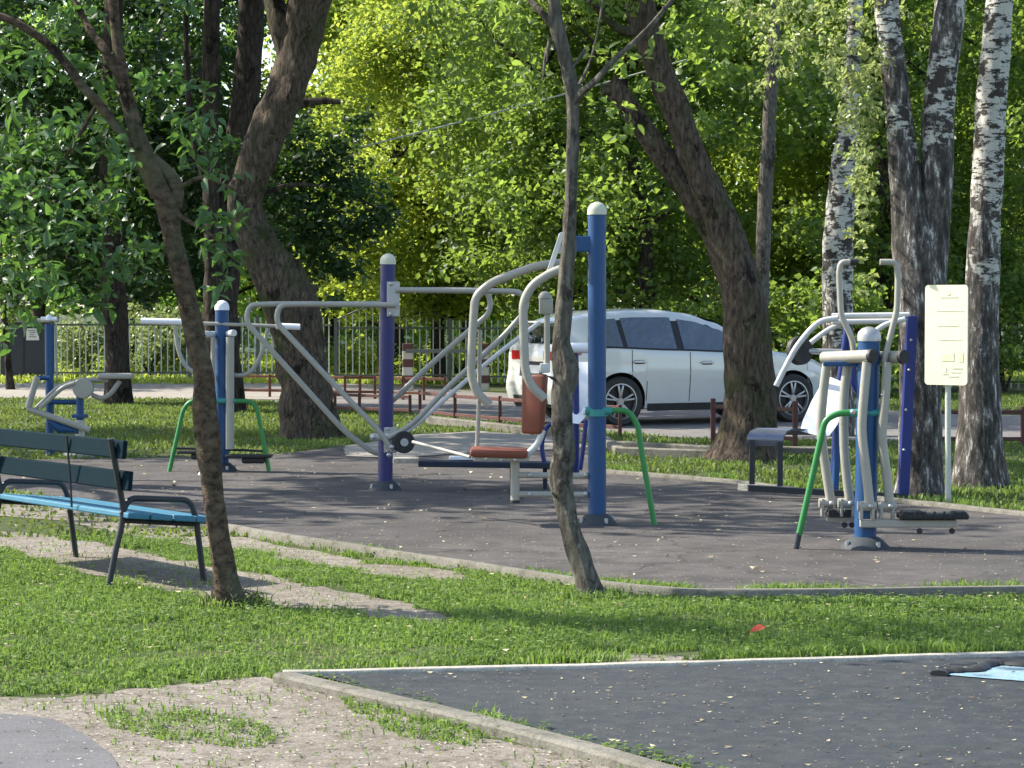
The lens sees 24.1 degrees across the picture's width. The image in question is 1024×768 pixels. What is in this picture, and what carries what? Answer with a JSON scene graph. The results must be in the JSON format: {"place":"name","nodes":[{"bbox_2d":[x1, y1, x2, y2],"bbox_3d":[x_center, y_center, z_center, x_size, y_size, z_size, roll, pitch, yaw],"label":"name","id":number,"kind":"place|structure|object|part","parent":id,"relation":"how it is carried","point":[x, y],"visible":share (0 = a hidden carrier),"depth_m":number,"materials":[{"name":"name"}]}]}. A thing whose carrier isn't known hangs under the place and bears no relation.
{"place":"outdoors","nodes":[
{"label":"outdoors","id":0,"kind":"place"},
{"bbox_2d":[0,532,455,624],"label":"dirt path","id":1,"kind":"structure","parent":0,"point":[282,595],"depth_m":14.12,"materials":[{"name":"beige gravel"}]},
{"bbox_2d":[1,531,433,621],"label":"debris","id":2,"kind":"object","parent":1,"relation":"on","point":[205,569],"visible":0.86,"depth_m":14.22,"materials":[{"name":"beige plant"}]},
{"bbox_2d":[0,504,470,580],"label":"dirt path","id":3,"kind":"structure","parent":0,"point":[331,559],"depth_m":15.94,"materials":[{"name":"beige soil"}]},
{"bbox_2d":[393,457,418,462],"bbox_3d":[-1.074,0.781,24.316,0.260,0.070,0.140,0,2,0],"label":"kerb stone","id":4,"kind":"object","parent":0,"point":[406,459],"visible":0.77,"depth_m":24.25,"materials":[{"name":"concrete"}]},
{"bbox_2d":[243,280,581,349],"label":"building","id":5,"kind":"structure","parent":0,"point":[408,337],"depth_m":87.99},
{"bbox_2d":[1,1,920,310],"label":"sky","id":6,"kind":"structure","parent":0,"point":[264,52],"materials":[{"name":"white"}]},
{"bbox_2d":[342,431,587,457],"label":"path","id":7,"kind":"structure","parent":0,"point":[462,442],"depth_m":27.85,"materials":[{"name":"grey concrete"}]},
{"bbox_2d":[309,59,686,159],"bbox_3d":[-0.518,-4.493,39.875,7.285,1.932,0.024,0,2,0],"label":"overhead cable","id":8,"kind":"object","parent":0,"point":[491,113],"visible":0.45,"depth_m":39.87,"materials":[{"name":"grey metal"}]},
{"bbox_2d":[0,311,1023,767],"bbox_3d":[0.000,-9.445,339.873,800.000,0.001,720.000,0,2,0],"label":"ground","id":9,"kind":"structure","parent":0,"point":[496,387],"depth_m":12.45,"materials":[{"name":"green plant"}]},
{"bbox_2d":[0,235,64,389],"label":"sapling","id":10,"kind":"object","parent":9,"relation":"on","point":[9,377],"visible":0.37,"depth_m":45.66,"materials":[{"name":"green plant"}]},
{"bbox_2d":[0,64,86,313],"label":"maple tree","id":11,"kind":"object","parent":9,"relation":"on","point":[3,128],"visible":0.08,"depth_m":50.05,"materials":[{"name":"green plant"}]},
{"bbox_2d":[0,713,115,767],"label":"footpath","id":12,"kind":"structure","parent":9,"relation":"on","point":[44,739],"depth_m":8.67,"materials":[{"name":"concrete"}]},
{"bbox_2d":[25,315,133,457],"bbox_3d":[-4.577,0.016,25.507,1.128,1.510,0.515,0,2,0],"label":"rowing trainer","id":13,"kind":"object","parent":9,"relation":"on","point":[83,388],"visible":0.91,"depth_m":25.39,"materials":[{"name":"blue paint"}]},
{"bbox_2d":[0,0,169,318],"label":"maple tree","id":14,"kind":"object","parent":9,"relation":"on","point":[11,7],"visible":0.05,"depth_m":57.19,"materials":[{"name":"green plant"}]},
{"bbox_2d":[0,0,183,404],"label":"park tree","id":15,"kind":"object","parent":9,"relation":"on","point":[117,353],"visible":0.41,"depth_m":39.22,"materials":[{"name":"green plant"}]},
{"bbox_2d":[55,309,134,371],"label":"shrub","id":16,"kind":"object","parent":9,"relation":"on","point":[76,345],"visible":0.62,"depth_m":54.44,"materials":[{"name":"green plant"}]},
{"bbox_2d":[0,428,206,587],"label":"bench","id":17,"kind":"object","parent":9,"relation":"on","point":[59,474],"visible":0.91,"depth_m":14.04,"materials":[{"name":"wood"}]},
{"bbox_2d":[30,0,230,363],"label":"maple tree","id":18,"kind":"object","parent":9,"relation":"on","point":[137,12],"visible":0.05,"depth_m":60.97,"materials":[{"name":"green plant"}]},
{"bbox_2d":[0,0,270,607],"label":"cherry tree","id":19,"kind":"object","parent":9,"relation":"on","point":[164,184],"visible":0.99,"depth_m":12.70,"materials":[{"name":"green plant"}]},
{"bbox_2d":[0,378,280,398],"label":"footpath","id":20,"kind":"structure","parent":9,"relation":"on","point":[164,390],"depth_m":45.13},
{"bbox_2d":[0,319,58,377],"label":"utility kiosk","id":21,"kind":"object","parent":20,"relation":"on","point":[28,352],"visible":0.45,"depth_m":52.66,"materials":[{"name":"paint"}]},
{"bbox_2d":[84,302,200,375],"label":"shrub","id":22,"kind":"object","parent":9,"relation":"on","point":[145,314],"visible":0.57,"depth_m":53.49,"materials":[{"name":"green plant"}]},
{"bbox_2d":[67,0,263,412],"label":"dark tree","id":23,"kind":"object","parent":9,"relation":"on","point":[244,57],"visible":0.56,"depth_m":36.87,"materials":[{"name":"green plant"}]},
{"bbox_2d":[50,315,331,377],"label":"picket fence","id":24,"kind":"object","parent":9,"relation":"on","point":[258,347],"visible":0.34,"depth_m":51.19,"materials":[{"name":"light grey paint"},{"name":"metal"}]},
{"bbox_2d":[130,310,262,371],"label":"shrub","id":25,"kind":"object","parent":9,"relation":"on","point":[183,345],"visible":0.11,"depth_m":54.18,"materials":[{"name":"green plant"}]},
{"bbox_2d":[184,0,219,356],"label":"slender tree","id":26,"kind":"object","parent":9,"relation":"on","point":[210,49],"visible":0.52,"depth_m":35.81,"materials":[{"name":"brown plant"}]},
{"bbox_2d":[84,0,334,317],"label":"maple tree","id":27,"kind":"object","parent":9,"relation":"on","point":[196,21],"visible":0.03,"depth_m":58.21,"materials":[{"name":"green plant"}]},
{"bbox_2d":[188,0,407,439],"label":"old tree","id":28,"kind":"object","parent":9,"relation":"on","point":[276,270],"visible":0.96,"depth_m":28.90,"materials":[{"name":"brown plant"}]},
{"bbox_2d":[0,677,608,767],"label":"dirt patch","id":29,"kind":"object","parent":9,"relation":"on","point":[350,750],"visible":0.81,"depth_m":8.88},
{"bbox_2d":[0,676,600,767],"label":"gravel","id":30,"kind":"structure","parent":29,"relation":"on","point":[191,691],"depth_m":8.94,"materials":[{"name":"beige gravel"}]},
{"bbox_2d":[5,677,595,767],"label":"debris","id":31,"kind":"object","parent":29,"relation":"on","point":[254,730],"visible":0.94,"depth_m":9.07,"materials":[{"name":"brown plant"}]},
{"bbox_2d":[325,336,371,372],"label":"shrub","id":32,"kind":"object","parent":9,"relation":"on","point":[350,364],"visible":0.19,"depth_m":54.87,"materials":[{"name":"green plant"}]},
{"bbox_2d":[242,0,455,366],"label":"elm tree","id":33,"kind":"object","parent":9,"relation":"on","point":[329,22],"visible":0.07,"depth_m":59.20,"materials":[{"name":"green plant"}]},
{"bbox_2d":[333,392,411,414],"bbox_3d":[-2.047,0.300,35.085,1.566,0.320,0.066,2,2,40],"label":"fence","id":34,"kind":"object","parent":9,"relation":"on","point":[360,395],"visible":0.62,"depth_m":35.13,"materials":[{"name":"brown metal"}]},
{"bbox_2d":[326,330,424,373],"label":"shrub","id":35,"kind":"object","parent":9,"relation":"on","point":[369,360],"visible":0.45,"depth_m":53.84,"materials":[{"name":"green plant"}]},
{"bbox_2d":[334,303,447,382],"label":"picket fence","id":36,"kind":"object","parent":9,"relation":"on","point":[336,327],"visible":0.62,"depth_m":49.21,"materials":[{"name":"light grey paint"},{"name":"metal"}]},
{"bbox_2d":[286,5,512,381],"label":"elm tree","id":37,"kind":"object","parent":9,"relation":"on","point":[371,63],"visible":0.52,"depth_m":49.09,"materials":[{"name":"green plant"}]},
{"bbox_2d":[268,0,539,371],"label":"elm tree","id":38,"kind":"object","parent":9,"relation":"on","point":[362,11],"visible":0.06,"depth_m":55.34,"materials":[{"name":"green plant"}]},
{"bbox_2d":[394,332,464,373],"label":"shrub","id":39,"kind":"object","parent":9,"relation":"on","point":[417,355],"visible":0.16,"depth_m":54.97,"materials":[{"name":"green plant"}]},
{"bbox_2d":[314,0,558,382],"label":"elm tree","id":40,"kind":"object","parent":9,"relation":"on","point":[413,168],"visible":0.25,"depth_m":49.24,"materials":[{"name":"green plant"}]},
{"bbox_2d":[414,331,508,373],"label":"shrub","id":41,"kind":"object","parent":9,"relation":"on","point":[422,358],"visible":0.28,"depth_m":53.84,"materials":[{"name":"green plant"}]},
{"bbox_2d":[418,390,521,422],"bbox_3d":[-0.535,0.345,32.190,0.142,0.420,3.430,-1,2,-28],"label":"fence","id":42,"kind":"object","parent":9,"relation":"on","point":[499,417],"visible":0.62,"depth_m":32.18,"materials":[{"name":"brown metal"}]},
{"bbox_2d":[273,671,680,767],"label":"kerb","id":43,"kind":"structure","parent":9,"relation":"on","point":[609,757],"depth_m":8.99,"materials":[{"name":"concrete"}]},
{"bbox_2d":[457,335,509,371],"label":"shrub","id":44,"kind":"object","parent":9,"relation":"on","point":[483,340],"visible":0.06,"depth_m":55.80,"materials":[{"name":"green plant"}]},
{"bbox_2d":[406,5,578,367],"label":"elm tree","id":45,"kind":"object","parent":9,"relation":"on","point":[479,311],"depth_m":59.74,"materials":[{"name":"green plant"}]},
{"bbox_2d":[0,556,1016,666],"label":"fallen leaves","id":46,"kind":"object","parent":9,"relation":"on","point":[417,618],"visible":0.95,"depth_m":12.30,"materials":[{"name":"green plant"}]},
{"bbox_2d":[0,444,1023,587],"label":"court","id":47,"kind":"object","parent":9,"relation":"on","point":[728,564],"visible":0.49,"depth_m":17.53,"materials":[{"name":"concrete"}]},
{"bbox_2d":[141,300,299,474],"bbox_3d":[-2.799,0.033,22.893,1.529,1.662,0.755,0,2,0],"label":"ski walker","id":48,"kind":"object","parent":47,"relation":"on","point":[222,347],"visible":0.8,"depth_m":23.03,"materials":[{"name":"blue paint"}]},
{"bbox_2d":[244,253,540,490],"bbox_3d":[-1.025,-0.101,20.758,2.590,2.054,0.456,0,2,-3],"label":"bar swing machine","id":49,"kind":"object","parent":47,"relation":"on","point":[389,437],"visible":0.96,"depth_m":20.67,"materials":[{"name":"blue paint"}]},
{"bbox_2d":[418,343,587,488],"bbox_3d":[-0.059,0.278,20.998,1.502,1.281,0.635,0,2,0],"label":"white backed machine","id":50,"kind":"object","parent":47,"relation":"on","point":[580,400],"visible":0.62,"depth_m":20.81,"materials":[{"name":"plastic"}]},
{"bbox_2d":[15,453,1020,585],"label":"fallen leaves","id":51,"kind":"object","parent":47,"relation":"on","point":[505,518],"visible":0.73,"depth_m":18.58,"materials":[{"name":"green plant"}]},
{"bbox_2d":[17,452,1023,584],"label":"debris","id":52,"kind":"object","parent":47,"relation":"on","point":[497,518],"visible":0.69,"depth_m":18.24,"materials":[{"name":"brown plant"}]},
{"bbox_2d":[412,202,656,525],"bbox_3d":[0.075,-0.139,17.522,1.953,2.370,0.667,1,2,18],"label":"pull down machine","id":53,"kind":"object","parent":47,"relation":"on","point":[596,411],"visible":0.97,"depth_m":17.39,"materials":[{"name":"blue paint"}]},
{"bbox_2d":[737,483,784,493],"bbox_3d":[2.140,0.903,20.544,0.080,0.075,0.639,-2,2,-42],"label":"kerb stone","id":54,"kind":"object","parent":47,"relation":"on","point":[742,486],"visible":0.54,"depth_m":20.64,"materials":[{"name":"concrete"}]},
{"bbox_2d":[793,258,968,550],"bbox_3d":[2.427,0.142,15.729,1.132,1.931,0.430,0,2,13],"label":"air walker","id":55,"kind":"object","parent":47,"relation":"on","point":[868,357],"visible":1,"depth_m":15.65,"materials":[{"name":"blue paint"}]},
{"bbox_2d":[0,391,1023,537],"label":"grass","id":56,"kind":"structure","parent":9,"relation":"on","point":[106,424],"depth_m":28.04,"materials":[{"name":"green plant"}]},
{"bbox_2d":[0,532,1023,767],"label":"ground clover","id":57,"kind":"object","parent":9,"relation":"on","point":[142,664],"visible":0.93,"depth_m":11.90,"materials":[{"name":"green plant"}]},
{"bbox_2d":[1,0,1023,357],"bbox_3d":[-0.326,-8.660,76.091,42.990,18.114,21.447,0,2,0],"label":"woodland","id":58,"kind":"object","parent":9,"relation":"on","point":[255,312],"visible":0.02,"depth_m":71.69,"materials":[{"name":"green plant"}]},
{"bbox_2d":[370,0,730,333],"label":"linden tree","id":59,"kind":"object","parent":9,"relation":"on","point":[503,220],"visible":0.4,"depth_m":46.31,"materials":[{"name":"green plant"}]},
{"bbox_2d":[92,402,1023,720],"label":"kerb grass","id":60,"kind":"structure","parent":9,"relation":"on","point":[820,650],"depth_m":12.62,"materials":[{"name":"green plant"}]},
{"bbox_2d":[426,416,706,458],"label":"kerb","id":61,"kind":"structure","parent":9,"relation":"on","point":[613,445],"depth_m":26.78,"materials":[{"name":"concrete"}]},
{"bbox_2d":[386,0,777,461],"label":"leaning tree","id":62,"kind":"object","parent":9,"relation":"on","point":[687,171],"visible":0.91,"depth_m":24.75,"materials":[{"name":"brown plant"}]},
{"bbox_2d":[453,2,710,309],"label":"linden tree","id":63,"kind":"object","parent":9,"relation":"on","point":[588,142],"depth_m":61.00,"materials":[{"name":"green plant"}]},
{"bbox_2d":[476,0,692,596],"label":"young tree","id":64,"kind":"object","parent":9,"relation":"on","point":[565,370],"visible":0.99,"depth_m":13.16,"materials":[{"name":"grey plant"}]},
{"bbox_2d":[579,404,621,436],"bbox_3d":[1.023,0.437,29.663,0.065,0.400,0.975,-2,2,-41],"label":"fence","id":65,"kind":"object","parent":9,"relation":"on","point":[619,426],"visible":0.31,"depth_m":29.30,"materials":[{"name":"brown metal"}]},
{"bbox_2d":[200,524,1023,599],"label":"kerb","id":66,"kind":"structure","parent":9,"relation":"on","point":[307,541],"depth_m":13.24,"materials":[{"name":"concrete"}]},
{"bbox_2d":[541,653,694,661],"bbox_3d":[0.459,1.243,10.896,0.795,0.001,0.268,0,2,-5],"label":"dirt patch","id":67,"kind":"object","parent":9,"relation":"on","point":[679,656],"visible":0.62,"depth_m":10.90,"materials":[{"name":"beige soil"}]},
{"bbox_2d":[448,0,816,309],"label":"linden tree","id":68,"kind":"object","parent":9,"relation":"on","point":[645,211],"visible":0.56,"depth_m":45.41,"materials":[{"name":"green plant"}]},
{"bbox_2d":[283,651,1023,679],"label":"kerb","id":69,"kind":"structure","parent":9,"relation":"on","point":[310,672],"depth_m":10.52,"materials":[{"name":"concrete"}]},
{"bbox_2d":[643,280,723,324],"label":"shrub","id":70,"kind":"object","parent":9,"relation":"on","point":[710,310],"visible":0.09,"depth_m":43.59,"materials":[{"name":"green plant"}]},
{"bbox_2d":[583,0,871,317],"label":"linden tree","id":71,"kind":"object","parent":9,"relation":"on","point":[776,252],"visible":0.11,"depth_m":49.62,"materials":[{"name":"green plant"}]},
{"bbox_2d":[614,440,849,455],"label":"kerb","id":72,"kind":"structure","parent":9,"relation":"on","point":[800,449],"depth_m":26.11,"materials":[{"name":"concrete"}]},
{"bbox_2d":[448,318,1023,387],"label":"picket fence","id":73,"kind":"object","parent":9,"relation":"on","point":[451,327],"visible":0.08,"depth_m":48.48,"materials":[{"name":"light grey paint"},{"name":"metal"}]},
{"bbox_2d":[671,0,835,306],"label":"grey tree","id":74,"kind":"object","parent":9,"relation":"on","point":[764,203],"visible":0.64,"depth_m":38.06,"materials":[{"name":"green plant"}]},
{"bbox_2d":[710,398,797,445],"bbox_3d":[2.761,0.444,27.437,1.243,0.530,0.080,2,3,42],"label":"fence","id":75,"kind":"object","parent":9,"relation":"on","point":[792,438],"visible":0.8,"depth_m":27.12,"materials":[{"name":"brown metal"}]},
{"bbox_2d":[750,624,764,632],"bbox_3d":[1.164,1.161,11.382,0.075,0.040,0.044,0,2,0],"label":"fallen leaf","id":76,"kind":"object","parent":9,"relation":"on","point":[757,627],"visible":1,"depth_m":11.39,"materials":[{"name":"red plant"}]},
{"bbox_2d":[685,2,912,322],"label":"elm tree","id":77,"kind":"object","parent":9,"relation":"on","point":[803,178],"visible":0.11,"depth_m":50.47,"materials":[{"name":"green plant"}]},
{"bbox_2d":[606,469,1023,515],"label":"kerb","id":78,"kind":"structure","parent":9,"relation":"on","point":[897,500],"depth_m":19.52,"materials":[{"name":"concrete"}]},
{"bbox_2d":[768,271,893,362],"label":"shrub","id":79,"kind":"object","parent":9,"relation":"on","point":[778,329],"visible":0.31,"depth_m":42.12,"materials":[{"name":"green plant"}]},
{"bbox_2d":[746,312,917,498],"bbox_3d":[2.635,0.188,20.020,1.434,1.574,0.795,0,2,0],"label":"seated press","id":80,"kind":"object","parent":9,"relation":"on","point":[800,350],"visible":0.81,"depth_m":19.84,"materials":[{"name":"blue paint"}]},
{"bbox_2d":[782,267,898,396],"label":"shrub","id":81,"kind":"object","parent":9,"relation":"on","point":[816,296],"visible":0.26,"depth_m":41.61,"materials":[{"name":"green plant"}]},
{"bbox_2d":[822,0,862,435],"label":"birch tree","id":82,"kind":"object","parent":9,"relation":"on","point":[839,217],"visible":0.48,"depth_m":29.32,"materials":[{"name":"white plant"}]},
{"bbox_2d":[721,0,964,497],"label":"birch tree","id":83,"kind":"object","parent":9,"relation":"on","point":[921,200],"visible":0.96,"depth_m":20.02,"materials":[{"name":"green plant"}]},
{"bbox_2d":[717,0,1023,376],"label":"linden tree","id":84,"kind":"object","parent":9,"relation":"on","point":[882,246],"visible":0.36,"depth_m":45.21,"materials":[{"name":"green plant"}]},
{"bbox_2d":[801,0,1023,304],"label":"linden tree","id":85,"kind":"object","parent":9,"relation":"on","point":[922,72],"visible":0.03,"depth_m":49.75,"materials":[{"name":"green plant"}]},
{"bbox_2d":[925,285,967,502],"bbox_3d":[3.543,0.082,19.497,0.383,1.771,0.089,1,2,38],"label":"notice board","id":86,"kind":"object","parent":9,"relation":"on","point":[946,335],"visible":0.98,"depth_m":19.46,"materials":[{"name":"white metal"}]},
{"bbox_2d":[871,0,1023,338],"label":"linden tree","id":87,"kind":"object","parent":9,"relation":"on","point":[1013,185],"visible":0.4,"depth_m":45.15,"materials":[{"name":"green plant"}]},
{"bbox_2d":[951,0,1012,488],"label":"birch tree","id":88,"kind":"object","parent":9,"relation":"on","point":[979,455],"visible":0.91,"depth_m":21.03,"materials":[{"name":"white plant"}]},
{"bbox_2d":[942,407,1023,444],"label":"fence","id":89,"kind":"object","parent":9,"relation":"on","point":[1021,437],"visible":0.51,"depth_m":27.41,"materials":[{"name":"brown metal"}]},
{"bbox_2d":[947,260,1023,392],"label":"shrub","id":90,"kind":"object","parent":9,"relation":"on","point":[1012,351],"visible":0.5,"depth_m":43.76,"materials":[{"name":"green plant"}]},
{"bbox_2d":[952,13,1023,371],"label":"elm tree","id":91,"kind":"object","parent":9,"relation":"on","point":[1016,317],"depth_m":55.70,"materials":[{"name":"green plant"}]},
{"bbox_2d":[3,383,1020,440],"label":"road","id":92,"kind":"structure","parent":0,"point":[684,423],"depth_m":34.64,"materials":[{"name":"grey asphalt"}]},
{"bbox_2d":[244,374,445,399],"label":"fence","id":93,"kind":"object","parent":92,"relation":"on","point":[269,390],"visible":0.54,"depth_m":41.28,"materials":[{"name":"brown metal"}]},
{"bbox_2d":[402,343,488,390],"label":"road barrier","id":94,"kind":"object","parent":92,"relation":"on","point":[408,350],"visible":0.65,"depth_m":44.91,"materials":[{"name":"paint"}]},
{"bbox_2d":[506,309,821,425],"bbox_3d":[2.190,-0.259,33.129,4.380,1.565,2.046,-1,2,-26],"label":"parked car","id":95,"kind":"object","parent":92,"relation":"on","point":[659,360],"visible":0.55,"depth_m":32.20,"materials":[{"name":"silver metal"}]},
{"bbox_3d":[1.243,-0.681,31.822,0.402,0.375,0.238,-1,2,-25],"label":"quarter window","id":96,"kind":"part","parent":95,"relation":"part of","materials":[{"name":"grey glass"}]},
{"bbox_3d":[1.824,-0.681,32.097,0.751,0.424,0.236,-1,2,-26],"label":"rear window","id":97,"kind":"part","parent":95,"relation":"part of","materials":[{"name":"grey glass"}]},
{"bbox_3d":[2.716,-0.661,32.528,1.011,0.438,0.221,-1,2,-26],"label":"front window","id":98,"kind":"part","parent":95,"relation":"part of","materials":[{"name":"grey glass"}]},
{"bbox_2d":[0,353,1023,383],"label":"meadow","id":99,"kind":"structure","parent":0,"point":[146,378],"depth_m":51.09,"materials":[{"name":"green plant"}]},
{"bbox_2d":[318,656,1023,767],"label":"rubber paving","id":100,"kind":"structure","parent":0,"point":[954,735],"depth_m":9.41,"materials":[{"name":"grey rubber"}]},
{"bbox_2d":[330,649,1023,767],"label":"debris","id":101,"kind":"object","parent":100,"relation":"on","point":[748,696],"visible":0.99,"depth_m":9.63,"materials":[{"name":"beige plant"}]},
{"bbox_2d":[357,651,1022,767],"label":"fallen leaves","id":102,"kind":"object","parent":100,"relation":"on","point":[430,672],"visible":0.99,"depth_m":9.63,"materials":[{"name":"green plant"}]},
{"bbox_2d":[930,659,1023,676],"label":"torn rubber edge","id":103,"kind":"object","parent":100,"relation":"on","point":[983,666],"visible":1,"depth_m":10.36,"materials":[{"name":"rubber"}]},
{"bbox_2d":[948,666,1023,680],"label":"torn paving patch","id":104,"kind":"object","parent":100,"relation":"on","point":[1003,672],"visible":1,"depth_m":10.28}
]}

